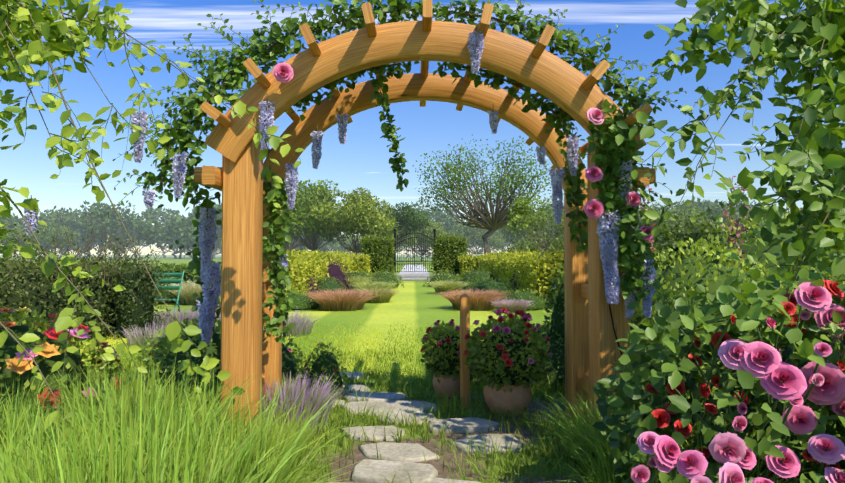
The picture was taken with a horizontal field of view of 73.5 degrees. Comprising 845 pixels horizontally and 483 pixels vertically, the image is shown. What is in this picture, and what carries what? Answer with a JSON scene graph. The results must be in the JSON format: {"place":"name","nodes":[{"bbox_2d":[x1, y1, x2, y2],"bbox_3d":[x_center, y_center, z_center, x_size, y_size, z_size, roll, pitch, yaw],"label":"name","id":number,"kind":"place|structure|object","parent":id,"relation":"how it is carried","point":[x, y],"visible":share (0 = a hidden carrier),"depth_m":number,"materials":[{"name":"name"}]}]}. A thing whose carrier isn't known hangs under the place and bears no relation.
{"place":"outdoors","nodes":[
{"label":"outdoors","id":0,"kind":"place"},
{"bbox_2d":[66,281,552,375],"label":"lawn","id":1,"kind":"structure","parent":0,"point":[417,302],"depth_m":9.93,"materials":[{"name":"green plant"}]},
{"bbox_2d":[154,271,183,313],"bbox_3d":[-4.087,0.912,8.874,0.506,0.892,0.551,0,-1,-1],"label":"garden bench","id":2,"kind":"object","parent":1,"relation":"on","point":[181,275],"visible":0.44,"depth_m":9.02,"materials":[{"name":"green paint"}]},
{"bbox_2d":[114,304,344,439],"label":"lavender plants","id":3,"kind":"object","parent":1,"relation":"on","point":[294,390],"visible":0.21,"depth_m":3.81,"materials":[{"name":"purple plant"}]},
{"bbox_2d":[0,255,794,364],"bbox_3d":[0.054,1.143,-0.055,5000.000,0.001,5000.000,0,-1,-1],"label":"ground","id":4,"kind":"structure","parent":0,"point":[170,259],"depth_m":83.42,"materials":[{"name":"green plant"}]},
{"bbox_2d":[0,205,188,343],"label":"wild hedge","id":5,"kind":"object","parent":4,"relation":"on","point":[88,261],"depth_m":7.70,"materials":[{"name":"green plant"}]},
{"bbox_2d":[8,150,669,265],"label":"tree trunks","id":6,"kind":"object","parent":4,"relation":"on","point":[482,218],"visible":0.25,"depth_m":66.78,"materials":[{"name":"plant"}]},
{"bbox_2d":[0,134,802,253],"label":"tree foliage","id":7,"kind":"object","parent":6,"relation":"on","point":[381,220],"visible":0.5,"depth_m":85.93,"materials":[{"name":"green plant"}]},
{"bbox_2d":[156,274,533,312],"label":"ornamental grasses","id":8,"kind":"object","parent":4,"relation":"on","point":[360,293],"visible":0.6,"depth_m":11.79,"materials":[{"name":"brown plant"}]},
{"bbox_2d":[154,258,553,310],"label":"border shrubs","id":9,"kind":"object","parent":4,"relation":"on","point":[331,284],"visible":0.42,"depth_m":14.62,"materials":[{"name":"plant"}]},
{"bbox_2d":[395,273,435,280],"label":"gate steps","id":10,"kind":"structure","parent":4,"relation":"on","point":[414,276],"depth_m":24.62,"materials":[{"name":"stone"}]},
{"bbox_2d":[393,229,435,271],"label":"iron gate","id":11,"kind":"structure","parent":10,"relation":"on","point":[408,255],"depth_m":25.30,"materials":[{"name":"grey metal"}]},
{"bbox_2d":[0,195,842,302],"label":"hedge foliage","id":12,"kind":"object","parent":4,"relation":"on","point":[528,252],"visible":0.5,"depth_m":15.66,"materials":[{"name":"green plant"}]},
{"bbox_2d":[0,232,842,303],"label":"hedges","id":13,"kind":"object","parent":4,"relation":"on","point":[695,237],"visible":0.12,"depth_m":17.04,"materials":[{"name":"green plant"}]},
{"bbox_2d":[543,176,844,482],"bbox_3d":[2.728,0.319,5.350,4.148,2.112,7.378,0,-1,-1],"label":"shrub foliage","id":14,"kind":"object","parent":4,"relation":"on","point":[664,338],"visible":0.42,"depth_m":2.24,"materials":[{"name":"green plant"}]},
{"bbox_2d":[631,279,844,482],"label":"roses","id":15,"kind":"object","parent":14,"relation":"on","point":[772,370],"visible":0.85,"depth_m":1.96,"materials":[{"name":"pink plant"}]},
{"bbox_2d":[400,265,428,272],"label":"path","id":16,"kind":"structure","parent":0,"point":[418,268],"depth_m":43.71,"materials":[{"name":"white stone"}]},
{"bbox_2d":[0,352,841,482],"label":"tall grass","id":17,"kind":"structure","parent":0,"point":[125,437],"depth_m":2.02,"materials":[{"name":"green plant"}]},
{"bbox_2d":[0,0,844,254],"label":"sky","id":18,"kind":"structure","parent":0,"point":[363,161],"materials":[{"name":"blue"}]},
{"bbox_2d":[89,371,837,482],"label":"ground","id":19,"kind":"structure","parent":0,"point":[430,446],"depth_m":3.37,"materials":[{"name":"green plant"}]},
{"bbox_2d":[0,307,349,415],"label":"shrub","id":20,"kind":"object","parent":19,"relation":"on","point":[87,349],"depth_m":4.08,"materials":[{"name":"green plant"}]},
{"bbox_2d":[298,371,526,482],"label":"stepping stones","id":21,"kind":"object","parent":19,"relation":"on","point":[407,455],"visible":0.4,"depth_m":3.44,"materials":[{"name":"grey stone"}]},
{"bbox_2d":[0,0,844,457],"bbox_3d":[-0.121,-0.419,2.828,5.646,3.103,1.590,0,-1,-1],"label":"tree leaves","id":22,"kind":"object","parent":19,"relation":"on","point":[814,30],"visible":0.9,"depth_m":2.59,"materials":[{"name":"green plant"}]},
{"bbox_2d":[4,321,844,482],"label":"grass","id":23,"kind":"structure","parent":19,"relation":"on","point":[549,454],"depth_m":3.97,"materials":[{"name":"green plant"}]},
{"bbox_2d":[194,0,655,435],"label":"wooden arch","id":24,"kind":"structure","parent":19,"relation":"on","point":[592,351],"depth_m":3.16,"materials":[{"name":"brown wood"}]},
{"bbox_2d":[22,31,656,344],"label":"wisteria flowers","id":25,"kind":"object","parent":24,"relation":"attached to","point":[609,253],"visible":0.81,"depth_m":3.11,"materials":[{"name":"purple plant"}]},
{"bbox_2d":[30,0,692,362],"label":"climbing vine","id":26,"kind":"object","parent":24,"relation":"attached to","point":[609,198],"depth_m":3.42,"materials":[{"name":"green plant"}]},
{"bbox_2d":[272,62,653,240],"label":"roses","id":27,"kind":"object","parent":26,"relation":"attached to","point":[284,73],"visible":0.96,"depth_m":3.04,"materials":[{"name":"pink plant"}]},
{"bbox_2d":[460,293,469,407],"bbox_3d":[0.319,0.832,4.259,0.070,0.885,0.070,0,-1,-1],"label":"wooden stake","id":28,"kind":"object","parent":19,"relation":"on","point":[464,331],"visible":0.75,"depth_m":4.23,"materials":[{"name":"brown wood"}]},
{"bbox_2d":[432,371,531,416],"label":"flower pots","id":29,"kind":"object","parent":19,"relation":"on","point":[520,395],"visible":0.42,"depth_m":3.96,"materials":[{"name":"brown ceramic"}]},
{"bbox_2d":[419,308,564,392],"bbox_3d":[0.795,0.887,4.730,1.650,0.778,1.941,0,-1,-1],"label":"pot plant","id":30,"kind":"object","parent":29,"relation":"in","point":[516,324],"depth_m":4.00,"materials":[{"name":"green plant"}]},
{"bbox_2d":[550,224,844,413],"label":"shrub","id":31,"kind":"object","parent":19,"relation":"on","point":[690,272],"visible":0.25,"depth_m":5.14,"materials":[{"name":"green plant"}]},
{"bbox_2d":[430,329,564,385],"bbox_3d":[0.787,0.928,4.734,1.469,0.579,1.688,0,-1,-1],"label":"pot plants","id":32,"kind":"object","parent":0,"point":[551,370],"visible":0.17,"depth_m":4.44,"materials":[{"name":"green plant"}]}
]}

